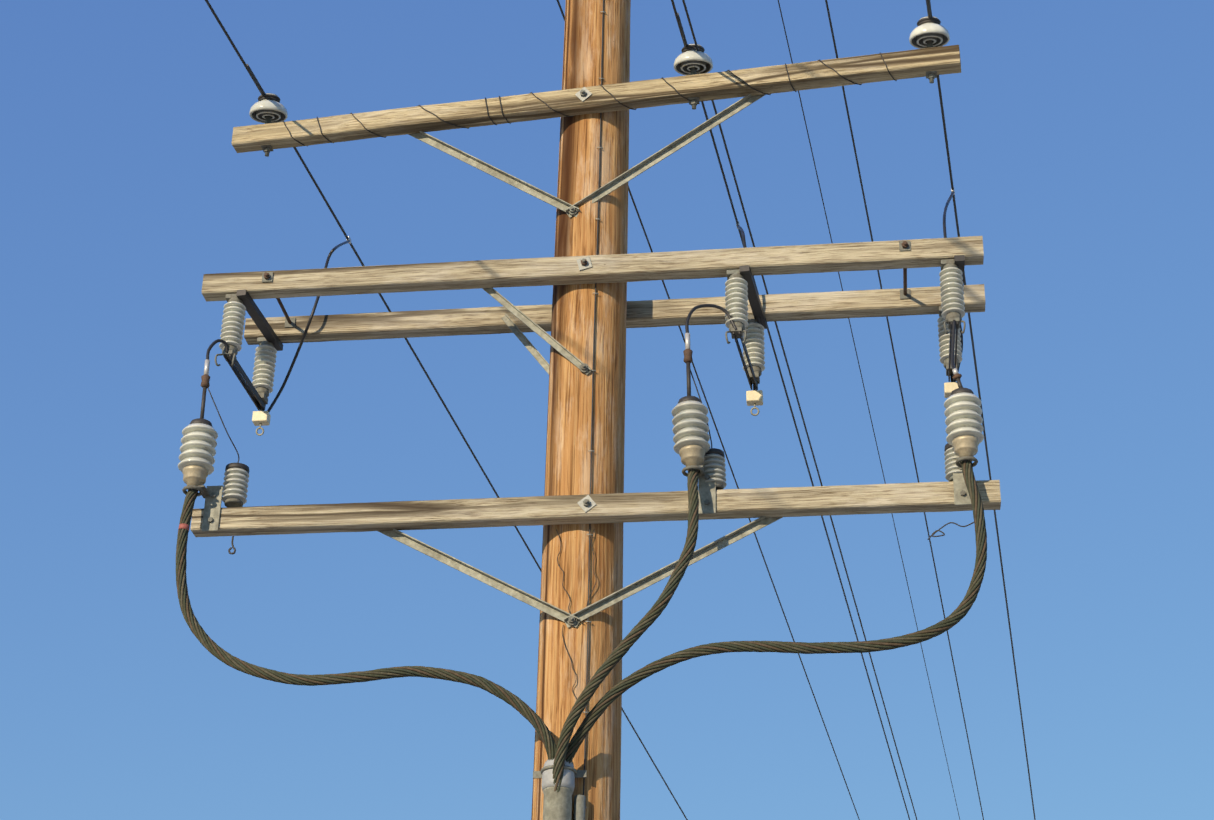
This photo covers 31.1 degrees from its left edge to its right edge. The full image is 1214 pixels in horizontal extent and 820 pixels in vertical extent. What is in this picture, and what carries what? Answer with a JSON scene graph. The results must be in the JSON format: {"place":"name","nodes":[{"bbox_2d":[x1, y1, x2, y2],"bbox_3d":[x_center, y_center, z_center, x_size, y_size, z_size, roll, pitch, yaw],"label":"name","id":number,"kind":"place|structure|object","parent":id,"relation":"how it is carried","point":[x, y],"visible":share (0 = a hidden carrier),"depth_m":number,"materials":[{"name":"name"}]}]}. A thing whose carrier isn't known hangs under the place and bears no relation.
{"place":"outdoors","nodes":[
{"label":"outdoors","id":0,"kind":"place"},
{"bbox_2d":[207,0,973,807],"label":"ground and bond wires","id":1,"kind":"structure","parent":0,"point":[593,370],"depth_m":9.81,"materials":[{"name":"grey metal"}]},
{"bbox_2d":[0,0,1213,819],"label":"sky","id":2,"kind":"structure","parent":0,"point":[1080,133],"materials":[{"name":"blue"}]},
{"bbox_2d":[557,0,983,819],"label":"circuit wires","id":3,"kind":"object","parent":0,"point":[867,404],"visible":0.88,"depth_m":16.14,"materials":[{"name":"grey metal"}]},
{"label":"ground","id":4,"kind":"structure","parent":0,"visible":0},
{"bbox_2d":[533,759,586,819],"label":"riser conduit","id":5,"kind":"object","parent":4,"relation":"on","point":[557,806],"visible":0.92,"depth_m":8.79,"materials":[{"name":"metal"}]},
{"bbox_2d":[176,489,556,759],"bbox_3d":[-1.018,0.913,9.169,1.704,1.454,0.150,-1,-28,4],"label":"riser cable","id":6,"kind":"object","parent":5,"relation":"attached to","point":[518,704],"visible":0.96,"depth_m":9.01,"materials":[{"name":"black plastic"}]},
{"bbox_2d":[552,469,698,792],"bbox_3d":[0.079,0.868,9.028,0.613,1.474,0.137,-6,-29,13],"label":"riser cable","id":7,"kind":"object","parent":5,"relation":"attached to","point":[633,636],"visible":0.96,"depth_m":8.93,"materials":[{"name":"black plastic"}]},
{"bbox_2d":[566,460,986,763],"bbox_3d":[0.671,0.853,8.972,1.793,1.465,0.150,-4,-28,10],"label":"riser cable","id":8,"kind":"object","parent":5,"relation":"attached to","point":[950,621],"visible":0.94,"depth_m":8.87,"materials":[{"name":"black plastic"}]},
{"bbox_2d":[531,0,630,819],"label":"utility pole","id":9,"kind":"object","parent":4,"relation":"on","point":[568,455],"visible":0.71,"depth_m":9.75,"materials":[{"name":"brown wood"}]},
{"bbox_2d":[262,87,910,627],"bbox_3d":[-0.097,-0.213,10.030,2.992,2.758,0.576,-2,-28,7],"label":"arm hardware","id":10,"kind":"object","parent":9,"relation":"attached to","point":[584,503],"visible":0.94,"depth_m":9.98,"materials":[{"name":"metal"}]},
{"bbox_2d":[201,236,983,301],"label":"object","id":11,"kind":"object","parent":9,"relation":"attached to","point":[769,260],"visible":0.98,"depth_m":9.99,"materials":[{"name":"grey wood"}]},
{"bbox_2d":[190,480,1000,536],"bbox_3d":[-0.081,0.428,9.443,3.511,0.107,0.091,-2,-28,7],"label":"crossarm","id":12,"kind":"object","parent":9,"relation":"attached to","point":[629,507],"visible":0.9,"depth_m":9.41,"materials":[{"name":"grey wood"}]},
{"bbox_2d":[222,463,248,506],"bbox_3d":[-1.649,0.331,9.707,0.112,0.205,0.111,-2,-28,7],"label":"surge arrester","id":13,"kind":"object","parent":12,"relation":"on","point":[235,484],"visible":1,"depth_m":9.67,"materials":[{"name":"grey ceramic"}]},
{"bbox_2d":[182,456,977,553],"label":"cable brackets","id":14,"kind":"object","parent":12,"relation":"attached to","point":[212,495],"visible":0.83,"depth_m":9.36,"materials":[{"name":"metal"}]},
{"bbox_2d":[178,339,228,490],"bbox_3d":[-1.808,0.000,9.779,0.160,0.793,0.175,5,-28,-7],"label":"cable termination","id":15,"kind":"object","parent":14,"relation":"attached to","point":[198,451],"visible":1,"depth_m":9.64,"materials":[{"name":"ceramic"}]},
{"bbox_2d":[672,304,736,470],"bbox_3d":[0.431,-0.123,9.530,0.297,0.858,0.161,2,-28,-1],"label":"cable terminator","id":16,"kind":"object","parent":14,"relation":"attached to","point":[690,429],"visible":1,"depth_m":9.38,"materials":[{"name":"ceramic"}]},
{"bbox_2d":[944,320,983,461],"bbox_3d":[1.519,-0.116,9.361,0.161,0.740,0.160,25,-36,-37],"label":"cable terminator","id":17,"kind":"object","parent":14,"relation":"attached to","point":[963,421],"visible":0.98,"depth_m":9.23,"materials":[{"name":"ceramic"}]},
{"bbox_2d":[701,448,726,489],"bbox_3d":[0.459,0.259,9.446,0.116,0.199,0.111,-2,-28,7],"label":"surge arrester","id":18,"kind":"object","parent":12,"relation":"on","point":[714,457],"visible":0.75,"depth_m":9.41,"materials":[{"name":"grey ceramic"}]},
{"bbox_2d":[944,443,961,481],"bbox_3d":[1.496,0.222,9.319,0.112,0.189,0.111,-2,-28,7],"label":"surge arrester","id":19,"kind":"object","parent":12,"relation":"on","point":[949,454],"visible":0.38,"depth_m":9.29,"materials":[{"name":"grey ceramic"}]},
{"bbox_2d":[231,45,960,152],"bbox_3d":[-0.102,-1.484,10.480,3.561,0.109,0.092,-5,-29,11],"label":"crossarm","id":20,"kind":"object","parent":9,"relation":"attached to","point":[915,63],"visible":0.98,"depth_m":10.43,"materials":[{"name":"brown wood"}]},
{"bbox_2d":[249,93,287,156],"bbox_3d":[-1.681,-1.417,10.815,0.187,0.324,0.186,-2,-28,7],"label":"pin insulator","id":21,"kind":"object","parent":20,"relation":"attached to","point":[266,108],"visible":1,"depth_m":10.81,"materials":[{"name":"white ceramic"}]},
{"bbox_2d":[205,0,1035,819],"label":"conductors","id":22,"kind":"object","parent":21,"relation":"attached to","point":[261,90],"visible":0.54,"depth_m":13.15,"materials":[{"name":"grey metal"}]},
{"bbox_2d":[267,236,350,411],"bbox_3d":[-1.435,-0.490,11.118,0.295,1.611,1.132,-2,-28,7],"label":"line jumper","id":23,"kind":"object","parent":22,"relation":"attached to","point":[348,241],"visible":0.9,"depth_m":10.53,"materials":[{"name":"black rubber"}]},
{"bbox_2d":[736,221,760,389],"bbox_3d":[0.706,-0.571,10.874,0.093,1.611,1.208,0,-28,2],"label":"line jumper","id":24,"kind":"object","parent":22,"relation":"hanging from","point":[745,246],"visible":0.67,"depth_m":10.41,"materials":[{"name":"black rubber"}]},
{"bbox_2d":[943,189,962,380],"bbox_3d":[1.700,-0.664,10.653,0.070,1.612,0.986,-6,-29,13],"label":"line jumper","id":25,"kind":"object","parent":22,"relation":"hanging from","point":[944,216],"visible":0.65,"depth_m":10.31,"materials":[{"name":"black rubber"}]},
{"bbox_2d":[674,44,712,109],"bbox_3d":[0.410,-1.592,10.395,0.187,0.324,0.186,-2,-28,7],"label":"pin insulator","id":26,"kind":"object","parent":20,"relation":"on","point":[690,60],"visible":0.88,"depth_m":10.39,"materials":[{"name":"white ceramic"}]},
{"bbox_2d":[909,16,949,82],"bbox_3d":[1.505,-1.683,10.175,0.187,0.324,0.186,-2,-28,7],"label":"pin insulator","id":27,"kind":"object","parent":20,"relation":"on","point":[926,32],"visible":0.98,"depth_m":10.17,"materials":[{"name":"white ceramic"}]},
{"bbox_2d":[244,284,984,344],"bbox_3d":[0.007,-0.450,10.388,3.532,0.109,0.092,-2,-28,7],"label":"cross arm","id":28,"kind":"object","parent":9,"relation":"attached to","point":[666,312],"visible":0.79,"depth_m":10.34,"materials":[{"name":"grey wood"}]},
{"bbox_2d":[215,289,282,435],"bbox_3d":[-1.687,-0.214,10.255,0.118,0.503,0.546,-4,-29,11],"label":"disconnect switch","id":29,"kind":"object","parent":28,"relation":"attached to","point":[259,389],"visible":0.98,"depth_m":10.31,"materials":[{"name":"ceramic"}]},
{"bbox_2d":[725,265,766,415],"bbox_3d":[0.634,-0.309,9.976,0.119,0.503,0.548,-5,-29,12],"label":"disconnect switch","id":30,"kind":"object","parent":28,"relation":"attached to","point":[740,289],"visible":0.98,"depth_m":10.00,"materials":[{"name":"ceramic"}]},
{"bbox_2d":[937,255,965,397],"bbox_3d":[1.563,-0.347,9.865,0.119,0.503,0.539,-2,-28,7],"label":"disconnect switch","id":31,"kind":"object","parent":28,"relation":"attached to","point":[951,307],"visible":0.92,"depth_m":9.75,"materials":[{"name":"ceramic"}]}
]}

